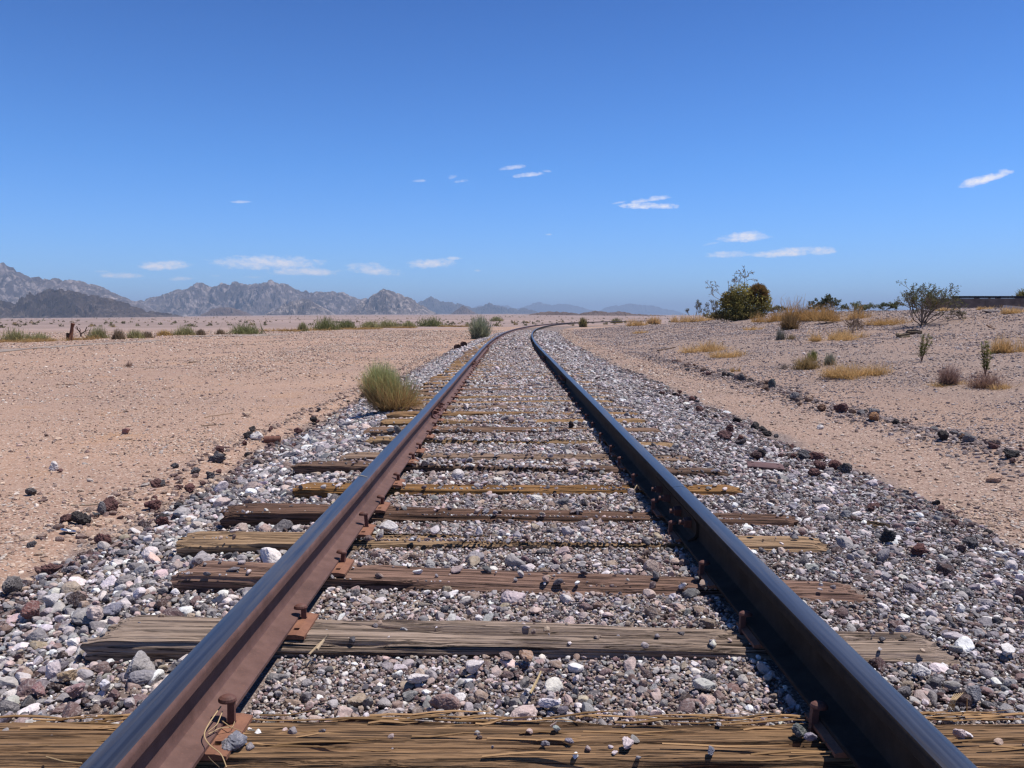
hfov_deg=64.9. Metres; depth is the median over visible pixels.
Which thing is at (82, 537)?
scattered pebbles
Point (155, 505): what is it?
rock
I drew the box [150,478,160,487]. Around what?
rock
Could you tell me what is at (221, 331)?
desert bush
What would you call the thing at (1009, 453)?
rock
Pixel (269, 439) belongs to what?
rusty can
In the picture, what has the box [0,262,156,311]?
mountain range
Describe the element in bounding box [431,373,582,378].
railway tie
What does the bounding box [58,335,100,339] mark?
grass tuft
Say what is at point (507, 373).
railway tie
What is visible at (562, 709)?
rock
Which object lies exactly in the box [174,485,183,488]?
rock
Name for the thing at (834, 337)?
grass tuft
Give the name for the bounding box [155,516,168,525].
rock
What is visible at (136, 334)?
desert bush
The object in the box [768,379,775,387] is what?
rock
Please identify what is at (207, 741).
straw
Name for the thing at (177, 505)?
rock
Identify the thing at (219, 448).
rock
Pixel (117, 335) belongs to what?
desert bush
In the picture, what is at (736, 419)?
rock
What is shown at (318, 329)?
grass tuft
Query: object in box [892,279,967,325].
shrub
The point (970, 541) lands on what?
rock
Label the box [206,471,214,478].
rock
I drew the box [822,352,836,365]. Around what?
weed
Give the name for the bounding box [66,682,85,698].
rock
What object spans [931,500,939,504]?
rock
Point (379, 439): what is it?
railway tie
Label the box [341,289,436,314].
mountain range
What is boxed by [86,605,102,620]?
rock
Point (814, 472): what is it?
rock
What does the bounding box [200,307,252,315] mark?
hill
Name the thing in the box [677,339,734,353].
grass tuft
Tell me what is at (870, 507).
rock
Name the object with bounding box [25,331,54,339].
desert bush
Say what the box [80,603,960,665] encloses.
railway tie
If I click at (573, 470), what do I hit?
rock
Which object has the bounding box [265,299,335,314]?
hill
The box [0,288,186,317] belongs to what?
hill
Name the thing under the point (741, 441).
rock
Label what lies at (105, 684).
rock
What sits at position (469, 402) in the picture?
railway tie
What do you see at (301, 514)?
railway tie
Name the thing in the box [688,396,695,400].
rock
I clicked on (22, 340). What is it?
grass tuft
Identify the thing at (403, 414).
railway tie
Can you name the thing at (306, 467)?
railway tie
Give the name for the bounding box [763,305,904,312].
mountain range
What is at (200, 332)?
desert bush
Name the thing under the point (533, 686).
straw
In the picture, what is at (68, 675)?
rock
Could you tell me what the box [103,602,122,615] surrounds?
rock
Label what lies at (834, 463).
rock
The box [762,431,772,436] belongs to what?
rock
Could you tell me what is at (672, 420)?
ballast
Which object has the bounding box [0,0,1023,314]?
sky
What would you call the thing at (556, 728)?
rock
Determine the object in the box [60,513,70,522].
rock
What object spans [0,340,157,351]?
road
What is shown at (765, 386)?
rock
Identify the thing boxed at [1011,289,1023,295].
desert bush
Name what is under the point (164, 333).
desert bush
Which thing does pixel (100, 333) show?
desert bush
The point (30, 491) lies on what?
rock
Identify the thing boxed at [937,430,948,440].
rock
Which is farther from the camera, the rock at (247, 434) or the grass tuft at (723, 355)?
the grass tuft at (723, 355)
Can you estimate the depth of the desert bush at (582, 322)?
120.47 m
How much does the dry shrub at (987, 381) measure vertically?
0.302 m
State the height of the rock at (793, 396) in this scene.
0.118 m
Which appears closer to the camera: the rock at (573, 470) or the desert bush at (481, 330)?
the rock at (573, 470)
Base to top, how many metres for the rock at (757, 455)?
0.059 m
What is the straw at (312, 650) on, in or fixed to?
on the railway tie at (156, 637)
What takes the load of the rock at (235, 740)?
on the railway tie at (360, 742)
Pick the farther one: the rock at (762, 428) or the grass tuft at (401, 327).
the grass tuft at (401, 327)
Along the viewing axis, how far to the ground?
9.33 m
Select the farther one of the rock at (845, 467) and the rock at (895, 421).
the rock at (895, 421)
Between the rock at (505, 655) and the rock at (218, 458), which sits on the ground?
the rock at (218, 458)
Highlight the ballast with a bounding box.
[0,330,1023,758]
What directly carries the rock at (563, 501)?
on the ballast
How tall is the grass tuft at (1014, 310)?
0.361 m
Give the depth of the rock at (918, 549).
3.44 m
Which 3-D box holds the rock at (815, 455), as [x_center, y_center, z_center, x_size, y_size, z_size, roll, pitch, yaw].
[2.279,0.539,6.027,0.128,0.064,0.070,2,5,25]
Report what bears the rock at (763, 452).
on the ballast
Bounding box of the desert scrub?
[0,314,674,327]
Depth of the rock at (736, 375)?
13.65 m
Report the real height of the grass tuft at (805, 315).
1.518 m
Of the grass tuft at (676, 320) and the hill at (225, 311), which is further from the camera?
the hill at (225, 311)
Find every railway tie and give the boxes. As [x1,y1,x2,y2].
[0,693,1023,767]
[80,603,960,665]
[170,549,867,602]
[175,511,827,557]
[219,495,798,530]
[290,452,729,475]
[292,472,741,498]
[339,442,693,461]
[363,422,660,435]
[366,430,672,446]
[380,414,645,426]
[386,408,638,418]
[396,402,633,410]
[414,396,611,404]
[416,388,611,395]
[418,385,599,391]
[419,392,617,399]
[420,381,596,388]
[423,379,591,385]
[429,375,590,381]
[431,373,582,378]
[437,371,584,375]
[443,368,578,372]
[447,364,547,368]
[450,361,545,365]
[451,363,572,366]
[453,360,569,363]
[454,359,543,362]
[456,356,560,359]
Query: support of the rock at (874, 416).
on the ground
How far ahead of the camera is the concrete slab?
27.80 m
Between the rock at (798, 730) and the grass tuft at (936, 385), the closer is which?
the rock at (798, 730)
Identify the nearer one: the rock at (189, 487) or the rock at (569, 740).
the rock at (569, 740)
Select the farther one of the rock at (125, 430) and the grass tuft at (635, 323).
the grass tuft at (635, 323)
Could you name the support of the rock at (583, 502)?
on the ballast
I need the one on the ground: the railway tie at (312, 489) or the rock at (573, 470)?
the railway tie at (312, 489)
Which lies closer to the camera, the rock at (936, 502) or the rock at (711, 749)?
the rock at (711, 749)
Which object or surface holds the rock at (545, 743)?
on the railway tie at (360, 742)
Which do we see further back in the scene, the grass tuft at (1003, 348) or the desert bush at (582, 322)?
the desert bush at (582, 322)
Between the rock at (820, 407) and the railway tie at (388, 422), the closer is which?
the railway tie at (388, 422)
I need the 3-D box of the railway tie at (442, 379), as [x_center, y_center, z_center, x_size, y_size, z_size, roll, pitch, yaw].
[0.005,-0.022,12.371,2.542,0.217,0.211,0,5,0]
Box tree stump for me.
[66,323,74,340]
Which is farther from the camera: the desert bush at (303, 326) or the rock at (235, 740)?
the desert bush at (303, 326)
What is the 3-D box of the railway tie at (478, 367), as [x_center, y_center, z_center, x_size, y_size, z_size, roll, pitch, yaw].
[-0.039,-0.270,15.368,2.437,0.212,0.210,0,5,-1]
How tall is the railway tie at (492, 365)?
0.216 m
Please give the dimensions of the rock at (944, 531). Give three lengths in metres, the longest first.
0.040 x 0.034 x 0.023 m
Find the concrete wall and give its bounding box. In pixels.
[938,296,1023,307]
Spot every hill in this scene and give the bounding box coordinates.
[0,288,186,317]
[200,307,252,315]
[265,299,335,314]
[452,306,476,313]
[529,311,664,315]
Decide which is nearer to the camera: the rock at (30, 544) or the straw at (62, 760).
the straw at (62, 760)
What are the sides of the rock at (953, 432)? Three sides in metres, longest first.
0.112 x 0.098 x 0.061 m
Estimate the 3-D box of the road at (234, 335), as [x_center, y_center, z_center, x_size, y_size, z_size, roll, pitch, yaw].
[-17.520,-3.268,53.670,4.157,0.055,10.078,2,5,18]
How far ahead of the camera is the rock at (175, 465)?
6.10 m
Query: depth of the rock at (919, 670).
2.17 m
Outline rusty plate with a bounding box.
[747,461,784,470]
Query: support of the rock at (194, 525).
on the ballast
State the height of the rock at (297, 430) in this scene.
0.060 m
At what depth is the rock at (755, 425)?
7.82 m
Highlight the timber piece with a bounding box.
[838,517,889,527]
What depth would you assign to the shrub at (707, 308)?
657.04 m
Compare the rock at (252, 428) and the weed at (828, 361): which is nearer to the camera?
the rock at (252, 428)
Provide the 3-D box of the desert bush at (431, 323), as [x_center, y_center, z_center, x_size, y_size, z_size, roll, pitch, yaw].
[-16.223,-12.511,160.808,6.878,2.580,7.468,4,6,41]
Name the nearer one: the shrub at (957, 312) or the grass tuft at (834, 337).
the grass tuft at (834, 337)
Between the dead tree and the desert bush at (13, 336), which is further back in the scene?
the dead tree
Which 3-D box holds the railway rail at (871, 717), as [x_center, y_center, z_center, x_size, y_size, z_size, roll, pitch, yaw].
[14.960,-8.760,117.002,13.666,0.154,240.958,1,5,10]
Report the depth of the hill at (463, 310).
5131.21 m
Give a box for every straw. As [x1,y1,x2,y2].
[46,756,81,763]
[204,706,226,767]
[308,643,319,654]
[316,634,328,649]
[529,671,541,693]
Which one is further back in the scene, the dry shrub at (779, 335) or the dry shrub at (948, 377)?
the dry shrub at (779, 335)
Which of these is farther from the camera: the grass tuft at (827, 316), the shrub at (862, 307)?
the shrub at (862, 307)
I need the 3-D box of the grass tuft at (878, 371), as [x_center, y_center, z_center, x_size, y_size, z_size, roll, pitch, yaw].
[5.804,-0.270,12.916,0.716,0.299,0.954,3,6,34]
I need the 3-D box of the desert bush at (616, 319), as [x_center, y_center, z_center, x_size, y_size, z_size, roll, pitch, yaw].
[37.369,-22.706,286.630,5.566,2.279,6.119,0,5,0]
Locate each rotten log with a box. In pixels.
[896,333,909,337]
[906,329,921,333]
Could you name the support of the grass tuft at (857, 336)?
on the ground
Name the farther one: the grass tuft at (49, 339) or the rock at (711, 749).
the grass tuft at (49, 339)
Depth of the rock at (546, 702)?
1.99 m
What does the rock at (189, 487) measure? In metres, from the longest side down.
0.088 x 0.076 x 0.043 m
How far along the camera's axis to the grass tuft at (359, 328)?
82.83 m
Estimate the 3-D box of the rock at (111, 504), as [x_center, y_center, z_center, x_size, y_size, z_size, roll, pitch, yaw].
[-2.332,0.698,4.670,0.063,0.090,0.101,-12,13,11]
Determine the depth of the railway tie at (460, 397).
9.55 m
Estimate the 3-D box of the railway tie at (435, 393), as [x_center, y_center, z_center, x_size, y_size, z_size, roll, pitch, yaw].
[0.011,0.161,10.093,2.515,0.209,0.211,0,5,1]
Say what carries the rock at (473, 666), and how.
on the ballast
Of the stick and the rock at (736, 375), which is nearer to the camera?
the stick
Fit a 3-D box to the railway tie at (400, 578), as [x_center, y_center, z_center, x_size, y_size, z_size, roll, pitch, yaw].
[-0.011,0.758,2.980,2.534,0.233,0.206,0,5,5]
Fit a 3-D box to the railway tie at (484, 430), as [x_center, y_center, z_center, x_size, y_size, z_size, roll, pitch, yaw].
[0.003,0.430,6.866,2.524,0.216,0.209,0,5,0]
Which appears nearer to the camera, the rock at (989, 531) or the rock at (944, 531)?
the rock at (944, 531)
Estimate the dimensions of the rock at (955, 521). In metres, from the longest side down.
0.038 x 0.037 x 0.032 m
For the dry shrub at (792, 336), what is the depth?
24.76 m
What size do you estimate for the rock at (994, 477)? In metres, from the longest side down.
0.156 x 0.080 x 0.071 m
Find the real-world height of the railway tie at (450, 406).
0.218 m
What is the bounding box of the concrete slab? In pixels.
[982,310,1000,312]
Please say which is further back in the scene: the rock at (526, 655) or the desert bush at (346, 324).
the desert bush at (346, 324)
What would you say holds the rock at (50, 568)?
on the ground
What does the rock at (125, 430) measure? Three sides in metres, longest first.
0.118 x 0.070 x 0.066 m
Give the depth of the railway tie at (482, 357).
18.63 m
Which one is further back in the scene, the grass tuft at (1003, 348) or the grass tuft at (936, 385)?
the grass tuft at (1003, 348)
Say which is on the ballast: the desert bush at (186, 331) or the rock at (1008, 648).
the rock at (1008, 648)
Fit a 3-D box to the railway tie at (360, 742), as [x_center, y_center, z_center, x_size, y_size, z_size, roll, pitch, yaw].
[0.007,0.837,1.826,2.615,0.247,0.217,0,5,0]
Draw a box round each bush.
[0,326,32,341]
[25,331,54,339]
[85,325,110,337]
[111,328,125,339]
[124,329,145,338]
[144,331,154,337]
[154,329,172,335]
[171,325,196,334]
[195,329,205,334]
[214,329,224,334]
[226,321,265,333]
[296,322,309,330]
[310,316,342,329]
[336,318,356,328]
[355,355,430,412]
[357,320,383,328]
[370,318,400,327]
[401,321,416,327]
[415,316,447,326]
[465,315,492,338]
[488,316,503,320]
[578,317,586,326]
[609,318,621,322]
[705,266,774,320]
[923,297,939,308]
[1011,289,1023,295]
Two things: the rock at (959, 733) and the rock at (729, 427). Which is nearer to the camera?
the rock at (959, 733)
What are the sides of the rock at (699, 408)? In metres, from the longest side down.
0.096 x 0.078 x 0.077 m
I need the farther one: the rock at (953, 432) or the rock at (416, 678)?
the rock at (953, 432)
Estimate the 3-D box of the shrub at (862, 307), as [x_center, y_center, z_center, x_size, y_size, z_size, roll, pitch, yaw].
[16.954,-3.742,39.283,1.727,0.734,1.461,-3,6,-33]
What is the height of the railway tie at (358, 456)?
0.237 m
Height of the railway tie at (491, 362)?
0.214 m
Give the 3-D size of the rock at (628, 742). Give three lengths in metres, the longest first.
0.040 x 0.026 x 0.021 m
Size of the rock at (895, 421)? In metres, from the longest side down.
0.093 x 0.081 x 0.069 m
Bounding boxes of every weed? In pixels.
[807,349,817,360]
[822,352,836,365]
[916,333,932,361]
[979,339,995,374]
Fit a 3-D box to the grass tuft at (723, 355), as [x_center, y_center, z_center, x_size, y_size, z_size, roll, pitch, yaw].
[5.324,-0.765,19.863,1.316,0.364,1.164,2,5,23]
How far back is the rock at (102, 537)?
3.92 m
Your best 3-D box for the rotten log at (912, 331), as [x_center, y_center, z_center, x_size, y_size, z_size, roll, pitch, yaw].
[11.470,-1.487,22.988,0.444,0.156,0.158,0,5,0]
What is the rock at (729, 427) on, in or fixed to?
on the ballast
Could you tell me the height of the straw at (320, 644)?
0.026 m
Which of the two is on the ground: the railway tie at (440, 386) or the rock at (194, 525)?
the railway tie at (440, 386)
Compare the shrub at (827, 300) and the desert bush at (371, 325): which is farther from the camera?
the desert bush at (371, 325)
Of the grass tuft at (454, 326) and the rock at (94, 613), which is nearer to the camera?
the rock at (94, 613)
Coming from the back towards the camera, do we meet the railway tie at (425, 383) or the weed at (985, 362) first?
the railway tie at (425, 383)
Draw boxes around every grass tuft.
[0,337,55,342]
[24,337,79,341]
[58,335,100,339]
[259,327,303,331]
[293,328,330,330]
[336,326,388,329]
[386,326,417,327]
[438,324,472,326]
[625,316,646,325]
[644,314,661,323]
[670,313,687,322]
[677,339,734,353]
[683,311,714,321]
[704,347,749,357]
[741,326,768,329]
[749,309,788,321]
[771,293,840,321]
[807,327,859,341]
[811,301,877,321]
[812,358,884,379]
[829,326,869,338]
[856,360,896,375]
[860,314,914,325]
[921,379,968,386]
[935,307,957,310]
[971,382,1021,390]
[989,334,1023,353]
[999,305,1023,313]
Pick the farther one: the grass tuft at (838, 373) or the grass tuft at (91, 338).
the grass tuft at (91, 338)
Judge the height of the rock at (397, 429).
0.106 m
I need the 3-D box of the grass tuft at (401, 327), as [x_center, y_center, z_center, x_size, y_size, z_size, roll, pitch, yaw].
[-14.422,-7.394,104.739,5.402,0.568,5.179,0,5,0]
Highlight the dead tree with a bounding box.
[75,326,87,336]
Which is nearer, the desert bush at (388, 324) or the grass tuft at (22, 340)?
the grass tuft at (22, 340)
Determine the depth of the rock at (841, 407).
9.12 m
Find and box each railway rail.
[79,321,605,767]
[531,321,977,767]
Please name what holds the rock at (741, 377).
on the ground
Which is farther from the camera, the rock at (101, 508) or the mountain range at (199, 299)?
the mountain range at (199, 299)
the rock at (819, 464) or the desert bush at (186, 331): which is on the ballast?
the rock at (819, 464)
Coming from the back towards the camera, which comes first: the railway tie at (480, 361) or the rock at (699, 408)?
the railway tie at (480, 361)
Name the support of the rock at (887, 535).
on the ballast
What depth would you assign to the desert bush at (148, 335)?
46.58 m
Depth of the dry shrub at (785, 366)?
15.50 m
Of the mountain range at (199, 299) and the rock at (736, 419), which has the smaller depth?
the rock at (736, 419)
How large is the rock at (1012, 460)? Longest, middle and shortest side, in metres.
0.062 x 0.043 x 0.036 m
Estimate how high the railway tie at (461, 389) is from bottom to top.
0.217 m
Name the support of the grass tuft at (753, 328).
on the ground
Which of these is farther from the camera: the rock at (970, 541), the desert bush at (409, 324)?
the desert bush at (409, 324)
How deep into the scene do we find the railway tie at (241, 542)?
3.47 m
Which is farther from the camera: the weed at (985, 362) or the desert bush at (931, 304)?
the desert bush at (931, 304)
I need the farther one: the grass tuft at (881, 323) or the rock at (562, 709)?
the grass tuft at (881, 323)
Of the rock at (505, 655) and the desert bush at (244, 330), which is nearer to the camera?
the rock at (505, 655)
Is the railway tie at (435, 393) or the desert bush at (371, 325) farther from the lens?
the desert bush at (371, 325)
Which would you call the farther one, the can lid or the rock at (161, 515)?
the rock at (161, 515)
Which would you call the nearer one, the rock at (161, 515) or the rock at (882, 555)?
the rock at (882, 555)
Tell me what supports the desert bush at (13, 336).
on the ground
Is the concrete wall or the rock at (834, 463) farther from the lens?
the concrete wall
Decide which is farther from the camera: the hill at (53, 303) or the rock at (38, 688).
the hill at (53, 303)
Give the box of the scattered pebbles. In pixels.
[0,307,1023,604]
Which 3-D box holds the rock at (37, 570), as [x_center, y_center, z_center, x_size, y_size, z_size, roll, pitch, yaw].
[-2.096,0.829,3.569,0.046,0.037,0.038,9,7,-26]
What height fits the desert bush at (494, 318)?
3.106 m
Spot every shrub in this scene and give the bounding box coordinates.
[685,299,718,317]
[768,305,789,313]
[775,327,787,339]
[777,312,801,330]
[779,363,789,368]
[785,332,798,339]
[789,354,823,369]
[805,293,844,312]
[837,301,879,312]
[840,316,864,331]
[872,302,902,310]
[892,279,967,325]
[930,363,965,385]
[944,309,966,319]
[961,369,1012,388]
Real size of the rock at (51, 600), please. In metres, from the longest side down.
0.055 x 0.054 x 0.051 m
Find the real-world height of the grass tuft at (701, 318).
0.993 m
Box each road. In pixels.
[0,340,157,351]
[178,334,286,336]
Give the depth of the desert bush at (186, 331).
52.62 m
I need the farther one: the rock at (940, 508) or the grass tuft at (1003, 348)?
the grass tuft at (1003, 348)
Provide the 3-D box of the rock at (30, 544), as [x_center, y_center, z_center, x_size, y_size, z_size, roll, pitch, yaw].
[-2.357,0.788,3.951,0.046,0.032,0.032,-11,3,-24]
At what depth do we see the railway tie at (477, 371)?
14.11 m
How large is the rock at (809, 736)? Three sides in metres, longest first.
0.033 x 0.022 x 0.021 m
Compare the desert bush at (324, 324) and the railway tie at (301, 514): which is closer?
the railway tie at (301, 514)
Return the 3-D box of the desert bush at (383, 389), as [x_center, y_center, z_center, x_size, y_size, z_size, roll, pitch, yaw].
[-1.252,0.005,8.523,0.896,0.625,0.748,0,5,0]
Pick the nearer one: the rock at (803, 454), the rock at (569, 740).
the rock at (569, 740)
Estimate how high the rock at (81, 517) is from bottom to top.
0.085 m
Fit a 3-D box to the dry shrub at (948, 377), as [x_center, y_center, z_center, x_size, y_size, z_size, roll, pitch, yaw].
[5.823,-0.132,10.731,0.417,0.343,0.443,0,5,0]
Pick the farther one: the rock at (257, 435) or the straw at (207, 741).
the rock at (257, 435)
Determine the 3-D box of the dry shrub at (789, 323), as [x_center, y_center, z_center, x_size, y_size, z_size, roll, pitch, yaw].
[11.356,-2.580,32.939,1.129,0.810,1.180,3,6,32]
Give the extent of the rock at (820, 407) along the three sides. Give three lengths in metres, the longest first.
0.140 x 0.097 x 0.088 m
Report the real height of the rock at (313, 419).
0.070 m
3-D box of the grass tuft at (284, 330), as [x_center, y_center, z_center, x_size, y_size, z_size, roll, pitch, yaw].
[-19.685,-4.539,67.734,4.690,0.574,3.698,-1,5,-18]
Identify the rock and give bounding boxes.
[2,576,22,592]
[20,600,39,619]
[25,488,36,495]
[26,541,36,547]
[31,681,45,695]
[34,566,40,573]
[41,563,62,573]
[42,593,59,607]
[49,461,58,470]
[56,669,77,681]
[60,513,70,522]
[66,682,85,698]
[70,511,91,524]
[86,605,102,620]
[93,534,111,543]
[97,501,105,514]
[100,679,110,690]
[103,497,118,510]
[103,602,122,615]
[122,428,129,433]
[144,499,160,510]
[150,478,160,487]
[155,513,169,520]
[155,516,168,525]
[170,462,178,467]
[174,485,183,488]
[174,502,181,508]
[184,483,194,492]
[189,521,202,529]
[191,467,200,473]
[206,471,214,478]
[207,453,225,462]
[215,445,223,452]
[221,730,246,750]
[242,412,250,416]
[243,431,252,437]
[249,426,255,431]
[250,431,263,439]
[293,427,302,432]
[310,416,316,422]
[394,425,401,433]
[408,673,429,683]
[465,659,483,674]
[499,651,512,659]
[519,650,532,661]
[538,698,560,707]
[540,740,549,746]
[553,725,559,731]
[557,706,568,713]
[558,497,568,505]
[565,738,573,743]
[568,467,578,474]
[580,498,587,505]
[622,736,633,748]
[627,488,635,495]
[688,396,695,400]
[696,405,703,410]
[708,745,714,755]
[716,430,732,439]
[725,424,733,431]
[732,417,741,421]
[734,371,743,378]
[735,439,746,443]
[737,374,746,380]
[749,451,761,459]
[750,421,758,429]
[758,449,765,457]
[759,425,766,430]
[761,384,768,389]
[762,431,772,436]
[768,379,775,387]
[789,392,799,399]
[791,723,806,737]
[797,449,810,458]
[803,732,816,740]
[804,395,812,400]
[807,468,820,475]
[809,452,824,459]
[813,460,825,469]
[817,404,825,410]
[828,459,840,469]
[833,403,847,412]
[837,463,851,472]
[848,408,856,413]
[857,409,864,413]
[867,503,874,511]
[868,408,879,414]
[869,412,878,420]
[876,548,889,560]
[879,529,896,541]
[892,418,901,423]
[910,542,926,556]
[912,663,930,676]
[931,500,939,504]
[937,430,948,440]
[937,505,944,510]
[940,529,948,533]
[949,430,958,434]
[951,519,957,524]
[952,728,966,737]
[962,434,974,442]
[962,536,978,546]
[965,685,981,701]
[983,529,992,533]
[985,438,1001,445]
[985,472,1002,482]
[988,442,1000,448]
[1001,643,1015,655]
[1002,449,1019,458]
[1009,457,1015,462]
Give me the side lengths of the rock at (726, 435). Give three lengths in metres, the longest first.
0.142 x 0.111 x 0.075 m
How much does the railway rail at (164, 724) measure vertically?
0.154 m
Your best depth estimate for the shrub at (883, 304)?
41.37 m
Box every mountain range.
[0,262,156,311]
[136,280,366,315]
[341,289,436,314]
[418,296,537,313]
[474,302,686,314]
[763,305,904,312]
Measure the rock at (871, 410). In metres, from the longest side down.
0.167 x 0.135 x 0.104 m
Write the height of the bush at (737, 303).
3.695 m
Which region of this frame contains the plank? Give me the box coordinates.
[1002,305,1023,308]
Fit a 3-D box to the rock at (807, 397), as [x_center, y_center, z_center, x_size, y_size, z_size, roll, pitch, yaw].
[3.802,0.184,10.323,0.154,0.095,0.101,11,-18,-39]
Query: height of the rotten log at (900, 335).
0.184 m
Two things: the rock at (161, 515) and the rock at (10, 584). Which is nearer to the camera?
the rock at (10, 584)
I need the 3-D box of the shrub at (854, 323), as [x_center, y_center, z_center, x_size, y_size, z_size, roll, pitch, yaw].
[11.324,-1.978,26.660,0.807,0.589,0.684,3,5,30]
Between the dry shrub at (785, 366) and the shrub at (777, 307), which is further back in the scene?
the shrub at (777, 307)
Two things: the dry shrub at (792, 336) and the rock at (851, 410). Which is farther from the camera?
the dry shrub at (792, 336)
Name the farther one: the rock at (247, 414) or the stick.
the rock at (247, 414)
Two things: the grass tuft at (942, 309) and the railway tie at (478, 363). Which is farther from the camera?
the grass tuft at (942, 309)
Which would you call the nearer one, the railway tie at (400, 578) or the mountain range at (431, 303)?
the railway tie at (400, 578)
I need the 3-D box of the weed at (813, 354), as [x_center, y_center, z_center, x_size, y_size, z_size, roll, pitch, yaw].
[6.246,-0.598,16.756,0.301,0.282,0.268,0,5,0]
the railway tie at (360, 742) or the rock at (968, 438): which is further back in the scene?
the rock at (968, 438)
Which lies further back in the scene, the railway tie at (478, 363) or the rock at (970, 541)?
the railway tie at (478, 363)
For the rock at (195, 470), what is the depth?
5.83 m
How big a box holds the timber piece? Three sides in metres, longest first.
0.324 x 0.066 x 0.054 m
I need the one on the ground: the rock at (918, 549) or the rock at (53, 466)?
the rock at (53, 466)
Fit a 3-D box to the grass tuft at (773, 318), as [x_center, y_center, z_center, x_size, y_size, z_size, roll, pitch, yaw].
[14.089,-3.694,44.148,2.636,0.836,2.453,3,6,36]
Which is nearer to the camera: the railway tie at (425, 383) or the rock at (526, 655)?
the rock at (526, 655)
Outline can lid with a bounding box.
[60,528,75,532]
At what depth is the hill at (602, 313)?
1873.46 m
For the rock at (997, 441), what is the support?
on the ground
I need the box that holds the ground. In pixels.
[0,308,1023,725]
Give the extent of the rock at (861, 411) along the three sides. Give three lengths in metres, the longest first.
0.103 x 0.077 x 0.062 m
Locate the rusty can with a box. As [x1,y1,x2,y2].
[263,436,280,442]
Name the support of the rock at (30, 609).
on the ballast
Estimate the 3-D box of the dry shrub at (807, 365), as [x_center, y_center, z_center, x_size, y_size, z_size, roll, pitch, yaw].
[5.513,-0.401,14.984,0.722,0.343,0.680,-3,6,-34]
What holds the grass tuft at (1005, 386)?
on the ground
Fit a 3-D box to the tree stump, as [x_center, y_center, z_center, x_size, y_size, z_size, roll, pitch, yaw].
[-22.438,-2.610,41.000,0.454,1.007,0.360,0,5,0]
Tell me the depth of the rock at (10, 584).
3.27 m
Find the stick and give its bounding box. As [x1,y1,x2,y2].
[71,503,98,505]
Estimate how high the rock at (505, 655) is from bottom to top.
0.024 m
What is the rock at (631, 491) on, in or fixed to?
on the ballast
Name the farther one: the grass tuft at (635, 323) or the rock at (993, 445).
the grass tuft at (635, 323)
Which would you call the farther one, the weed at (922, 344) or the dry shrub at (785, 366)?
the dry shrub at (785, 366)
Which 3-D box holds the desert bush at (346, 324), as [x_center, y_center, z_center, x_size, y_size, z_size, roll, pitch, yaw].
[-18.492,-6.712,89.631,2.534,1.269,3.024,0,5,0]
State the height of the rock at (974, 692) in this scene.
0.034 m

